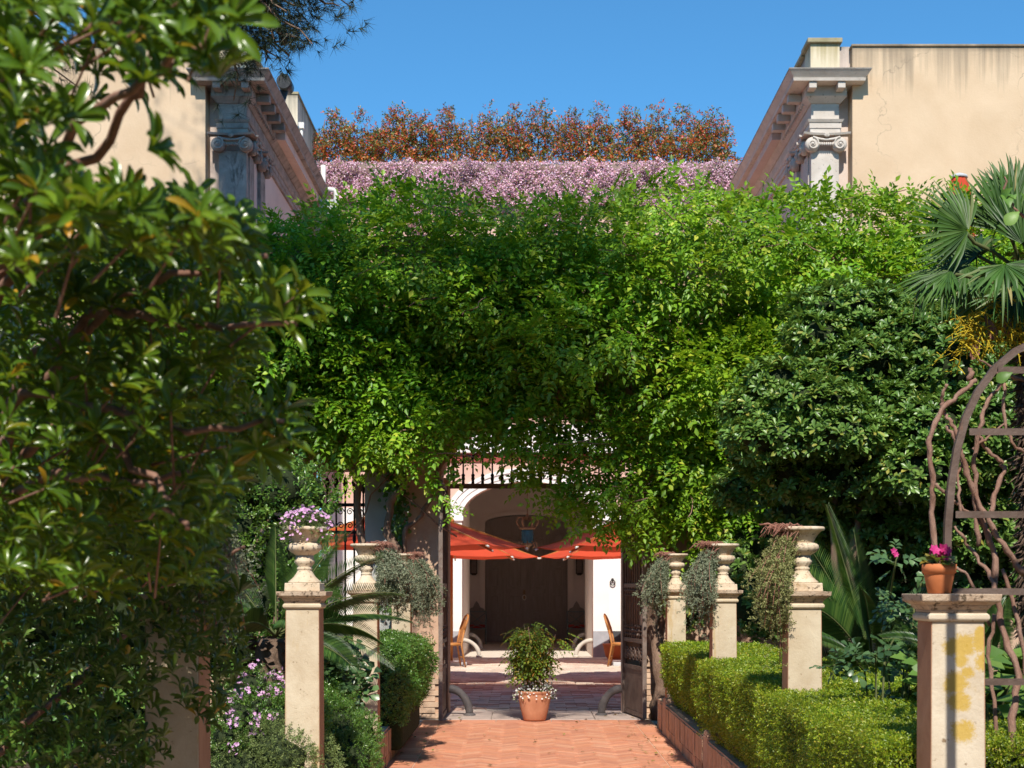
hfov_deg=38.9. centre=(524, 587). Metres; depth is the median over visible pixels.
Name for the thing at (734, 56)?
sky
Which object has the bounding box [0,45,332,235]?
palazzo wing
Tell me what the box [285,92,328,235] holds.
roof block
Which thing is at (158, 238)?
foreground bush
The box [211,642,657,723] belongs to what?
courtyard
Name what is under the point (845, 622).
cycad
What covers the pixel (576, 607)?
carved chair
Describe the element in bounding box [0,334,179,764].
evergreen shrub
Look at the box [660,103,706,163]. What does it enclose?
photinia
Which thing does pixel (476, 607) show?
carved chair
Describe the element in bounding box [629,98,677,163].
photinia
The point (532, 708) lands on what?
terracotta pot
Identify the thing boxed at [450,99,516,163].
photinia
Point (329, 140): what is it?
photinia
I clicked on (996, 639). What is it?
cycad
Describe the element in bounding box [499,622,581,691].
nandina
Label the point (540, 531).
door leaf
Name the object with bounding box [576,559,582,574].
wall lantern
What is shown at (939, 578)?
clay pot
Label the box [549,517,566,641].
door leaf
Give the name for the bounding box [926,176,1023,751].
bare vine
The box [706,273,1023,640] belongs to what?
pittosporum
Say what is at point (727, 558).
stone urn
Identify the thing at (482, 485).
gate fanlight
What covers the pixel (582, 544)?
parasol
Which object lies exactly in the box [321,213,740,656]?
building
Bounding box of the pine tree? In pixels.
[3,0,374,127]
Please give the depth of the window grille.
17.99 m
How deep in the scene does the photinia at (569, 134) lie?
33.25 m
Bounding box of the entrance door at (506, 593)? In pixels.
[486,515,566,641]
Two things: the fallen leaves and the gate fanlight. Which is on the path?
the fallen leaves
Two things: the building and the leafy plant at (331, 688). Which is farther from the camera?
the building
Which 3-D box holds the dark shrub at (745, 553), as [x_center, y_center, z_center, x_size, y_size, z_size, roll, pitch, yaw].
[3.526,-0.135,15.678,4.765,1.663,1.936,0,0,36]
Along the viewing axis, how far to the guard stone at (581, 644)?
33.21 m
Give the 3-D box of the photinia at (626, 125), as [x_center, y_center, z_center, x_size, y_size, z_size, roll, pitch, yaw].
[2.365,-10.305,33.494,1.361,1.626,1.042,0,0,0]
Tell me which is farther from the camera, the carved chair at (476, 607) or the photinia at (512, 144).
the carved chair at (476, 607)
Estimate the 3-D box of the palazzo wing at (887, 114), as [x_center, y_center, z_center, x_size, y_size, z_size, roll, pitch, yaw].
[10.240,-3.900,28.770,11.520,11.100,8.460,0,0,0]
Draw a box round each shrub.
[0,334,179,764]
[127,436,343,693]
[211,716,347,767]
[324,696,386,767]
[659,498,1023,643]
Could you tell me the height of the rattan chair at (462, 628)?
1.072 m
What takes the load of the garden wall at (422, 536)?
on the courtyard
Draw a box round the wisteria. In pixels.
[73,155,1023,720]
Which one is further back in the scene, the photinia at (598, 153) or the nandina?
the photinia at (598, 153)
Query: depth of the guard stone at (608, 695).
17.91 m
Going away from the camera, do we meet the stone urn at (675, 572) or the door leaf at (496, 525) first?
the stone urn at (675, 572)
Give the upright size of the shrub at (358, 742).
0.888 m
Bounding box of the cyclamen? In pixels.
[917,544,957,565]
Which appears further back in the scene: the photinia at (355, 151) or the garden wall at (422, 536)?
the photinia at (355, 151)
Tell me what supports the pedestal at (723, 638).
on the wall at (678, 728)
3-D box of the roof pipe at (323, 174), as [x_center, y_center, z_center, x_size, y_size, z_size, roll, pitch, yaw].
[-4.303,-8.550,32.050,0.395,1.500,0.500,0,0,0]
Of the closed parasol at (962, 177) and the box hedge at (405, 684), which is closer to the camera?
the box hedge at (405, 684)
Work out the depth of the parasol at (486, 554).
29.54 m
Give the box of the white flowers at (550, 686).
[512,677,557,701]
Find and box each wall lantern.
[470,559,477,574]
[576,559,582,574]
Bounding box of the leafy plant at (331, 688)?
[210,672,363,744]
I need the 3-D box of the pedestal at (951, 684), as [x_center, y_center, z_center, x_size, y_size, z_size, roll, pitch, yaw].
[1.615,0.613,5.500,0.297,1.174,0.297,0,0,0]
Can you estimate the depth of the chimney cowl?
30.00 m
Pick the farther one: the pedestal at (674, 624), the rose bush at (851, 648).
the pedestal at (674, 624)
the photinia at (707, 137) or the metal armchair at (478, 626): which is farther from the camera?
the metal armchair at (478, 626)
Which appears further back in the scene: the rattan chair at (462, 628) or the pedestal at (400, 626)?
the rattan chair at (462, 628)
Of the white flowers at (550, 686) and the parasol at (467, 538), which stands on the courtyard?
the parasol at (467, 538)
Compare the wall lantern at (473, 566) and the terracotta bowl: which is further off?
the wall lantern at (473, 566)
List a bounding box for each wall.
[0,236,1023,718]
[371,726,414,767]
[657,697,746,767]
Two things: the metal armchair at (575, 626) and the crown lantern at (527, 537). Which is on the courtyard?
the metal armchair at (575, 626)
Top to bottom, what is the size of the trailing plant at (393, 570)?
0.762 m
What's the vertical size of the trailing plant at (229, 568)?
0.689 m
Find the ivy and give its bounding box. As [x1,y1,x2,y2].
[377,466,416,628]
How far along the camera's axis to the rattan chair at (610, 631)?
29.09 m
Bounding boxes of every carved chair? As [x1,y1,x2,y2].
[470,601,485,624]
[566,601,583,642]
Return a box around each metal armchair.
[470,611,486,643]
[566,611,584,642]
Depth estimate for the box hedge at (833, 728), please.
6.69 m
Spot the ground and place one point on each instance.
(28, 766)
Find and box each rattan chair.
[450,614,468,666]
[604,613,620,666]
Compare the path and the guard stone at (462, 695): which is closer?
the path
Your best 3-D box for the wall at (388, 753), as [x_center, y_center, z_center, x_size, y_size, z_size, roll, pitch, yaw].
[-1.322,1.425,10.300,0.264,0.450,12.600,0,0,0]
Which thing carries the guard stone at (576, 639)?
on the courtyard
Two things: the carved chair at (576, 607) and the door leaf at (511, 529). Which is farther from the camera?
the door leaf at (511, 529)
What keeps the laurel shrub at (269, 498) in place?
on the ground
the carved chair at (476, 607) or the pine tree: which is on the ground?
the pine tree
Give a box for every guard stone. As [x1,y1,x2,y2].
[449,685,475,715]
[463,638,481,656]
[469,633,483,649]
[571,633,584,649]
[573,638,592,656]
[595,685,621,715]
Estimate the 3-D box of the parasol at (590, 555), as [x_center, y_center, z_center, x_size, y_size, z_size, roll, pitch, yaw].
[2.120,0.080,29.600,3.395,3.040,3.395,0,0,22]
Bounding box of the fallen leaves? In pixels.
[394,712,684,767]
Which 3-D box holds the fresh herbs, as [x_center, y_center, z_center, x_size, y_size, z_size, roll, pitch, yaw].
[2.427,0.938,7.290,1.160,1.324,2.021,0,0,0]
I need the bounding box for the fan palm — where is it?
[893,154,1023,648]
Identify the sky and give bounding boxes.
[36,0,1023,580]
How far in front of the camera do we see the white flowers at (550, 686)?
17.21 m
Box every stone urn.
[282,526,326,590]
[350,543,378,589]
[401,554,412,567]
[664,554,687,588]
[710,543,738,589]
[780,526,824,590]
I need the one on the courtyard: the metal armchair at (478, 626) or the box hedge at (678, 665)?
the metal armchair at (478, 626)
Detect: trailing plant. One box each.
[170,499,266,664]
[366,541,422,631]
[402,551,447,637]
[631,551,675,624]
[674,541,723,638]
[741,522,804,669]
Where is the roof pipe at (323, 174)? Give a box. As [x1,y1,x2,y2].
[319,165,338,231]
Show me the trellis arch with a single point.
(999, 364)
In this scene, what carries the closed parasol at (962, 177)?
on the terrace
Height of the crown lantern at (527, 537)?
2.150 m
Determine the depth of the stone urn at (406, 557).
15.61 m
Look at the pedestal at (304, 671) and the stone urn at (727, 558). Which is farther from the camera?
the stone urn at (727, 558)
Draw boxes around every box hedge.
[324,629,439,749]
[659,640,781,735]
[694,656,916,767]
[751,686,1023,767]
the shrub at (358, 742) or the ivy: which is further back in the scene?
the ivy
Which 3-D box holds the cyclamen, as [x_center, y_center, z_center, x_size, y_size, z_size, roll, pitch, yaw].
[1.568,-0.114,5.488,0.153,0.101,0.155,0,0,0]
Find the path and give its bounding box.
[386,720,694,767]
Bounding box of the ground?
[2,724,657,767]
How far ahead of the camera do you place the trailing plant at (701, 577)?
11.95 m
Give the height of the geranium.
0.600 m
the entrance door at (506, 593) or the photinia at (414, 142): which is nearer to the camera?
the photinia at (414, 142)
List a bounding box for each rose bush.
[324,637,381,715]
[809,538,958,700]
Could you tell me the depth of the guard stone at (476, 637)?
37.26 m
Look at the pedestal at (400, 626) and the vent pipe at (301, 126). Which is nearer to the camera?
the pedestal at (400, 626)
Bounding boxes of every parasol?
[320,517,527,551]
[450,516,538,665]
[535,522,620,552]
[539,550,620,665]
[948,173,975,235]
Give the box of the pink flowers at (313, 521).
[278,504,338,541]
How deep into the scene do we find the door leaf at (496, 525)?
42.08 m
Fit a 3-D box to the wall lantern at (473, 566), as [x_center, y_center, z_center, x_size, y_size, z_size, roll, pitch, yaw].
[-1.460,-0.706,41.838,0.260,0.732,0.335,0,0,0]
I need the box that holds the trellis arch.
[943,343,1023,755]
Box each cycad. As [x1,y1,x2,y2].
[221,524,413,684]
[741,503,963,671]
[874,595,1023,691]
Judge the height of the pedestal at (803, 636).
1.174 m
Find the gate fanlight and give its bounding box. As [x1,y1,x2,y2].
[450,430,621,488]
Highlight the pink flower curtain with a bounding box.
[316,155,740,227]
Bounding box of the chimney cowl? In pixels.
[276,74,293,100]
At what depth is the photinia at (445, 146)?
33.31 m
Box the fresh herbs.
[862,639,1023,721]
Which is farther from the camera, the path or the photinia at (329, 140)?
the photinia at (329, 140)
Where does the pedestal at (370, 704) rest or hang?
on the wall at (388, 753)
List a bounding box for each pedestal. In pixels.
[129,594,210,767]
[276,591,332,767]
[347,590,383,729]
[392,592,412,632]
[664,589,688,698]
[709,590,742,729]
[782,591,831,691]
[901,594,1001,767]
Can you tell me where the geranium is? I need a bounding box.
[210,659,284,766]
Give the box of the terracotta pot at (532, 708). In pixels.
[518,689,550,720]
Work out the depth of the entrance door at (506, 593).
42.08 m
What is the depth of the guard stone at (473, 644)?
33.21 m
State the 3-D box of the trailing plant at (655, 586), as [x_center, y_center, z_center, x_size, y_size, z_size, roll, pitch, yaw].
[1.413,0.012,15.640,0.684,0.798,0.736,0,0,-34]
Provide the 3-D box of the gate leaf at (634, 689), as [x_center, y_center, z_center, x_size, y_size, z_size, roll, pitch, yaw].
[1.343,0.155,17.775,0.060,2.830,1.070,0,0,-9]
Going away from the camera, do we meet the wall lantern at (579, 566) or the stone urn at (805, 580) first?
the stone urn at (805, 580)
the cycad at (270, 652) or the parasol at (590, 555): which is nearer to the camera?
the cycad at (270, 652)
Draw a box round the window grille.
[317,476,364,637]
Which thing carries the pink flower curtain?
hanging from the building
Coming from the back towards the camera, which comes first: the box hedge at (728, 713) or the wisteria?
the wisteria
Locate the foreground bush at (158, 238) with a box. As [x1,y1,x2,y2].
[0,0,336,767]
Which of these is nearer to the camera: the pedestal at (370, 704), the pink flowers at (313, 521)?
the pink flowers at (313, 521)
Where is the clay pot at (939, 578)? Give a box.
[921,564,956,593]
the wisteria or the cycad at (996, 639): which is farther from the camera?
the wisteria
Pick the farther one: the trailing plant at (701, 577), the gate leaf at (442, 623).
the gate leaf at (442, 623)
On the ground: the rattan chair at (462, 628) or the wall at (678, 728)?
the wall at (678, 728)
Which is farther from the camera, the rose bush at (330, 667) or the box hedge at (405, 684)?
the box hedge at (405, 684)
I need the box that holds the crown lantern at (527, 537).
[516,493,538,550]
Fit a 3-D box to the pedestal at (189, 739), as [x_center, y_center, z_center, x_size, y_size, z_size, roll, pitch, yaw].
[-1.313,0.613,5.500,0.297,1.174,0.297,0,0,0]
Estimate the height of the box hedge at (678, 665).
1.046 m
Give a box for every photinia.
[312,106,370,163]
[333,105,387,163]
[359,100,420,163]
[394,108,443,163]
[420,102,470,163]
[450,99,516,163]
[493,101,534,163]
[513,98,558,163]
[542,105,596,163]
[575,100,621,163]
[598,104,654,163]
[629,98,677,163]
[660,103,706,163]
[677,106,741,163]
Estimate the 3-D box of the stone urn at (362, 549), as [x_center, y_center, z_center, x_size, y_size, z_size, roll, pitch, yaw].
[-1.318,-0.168,12.100,0.270,0.386,0.270,0,0,0]
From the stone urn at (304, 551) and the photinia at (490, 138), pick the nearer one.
the stone urn at (304, 551)
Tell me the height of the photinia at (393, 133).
1.841 m
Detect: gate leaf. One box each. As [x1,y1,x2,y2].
[438,480,447,720]
[622,481,646,718]
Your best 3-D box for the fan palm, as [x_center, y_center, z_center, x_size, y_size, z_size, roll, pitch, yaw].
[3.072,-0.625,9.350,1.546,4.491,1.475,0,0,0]
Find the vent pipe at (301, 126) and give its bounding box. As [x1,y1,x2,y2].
[298,122,304,135]
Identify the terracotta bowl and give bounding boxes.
[602,643,620,658]
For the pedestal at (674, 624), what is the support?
on the wall at (678, 728)
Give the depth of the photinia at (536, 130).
33.48 m
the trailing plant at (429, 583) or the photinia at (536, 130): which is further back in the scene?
the photinia at (536, 130)
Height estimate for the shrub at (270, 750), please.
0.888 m
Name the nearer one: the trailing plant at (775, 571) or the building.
the trailing plant at (775, 571)
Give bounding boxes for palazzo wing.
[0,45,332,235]
[722,38,1023,235]
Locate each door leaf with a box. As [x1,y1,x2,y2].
[486,517,503,641]
[504,515,525,641]
[527,515,548,641]
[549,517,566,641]

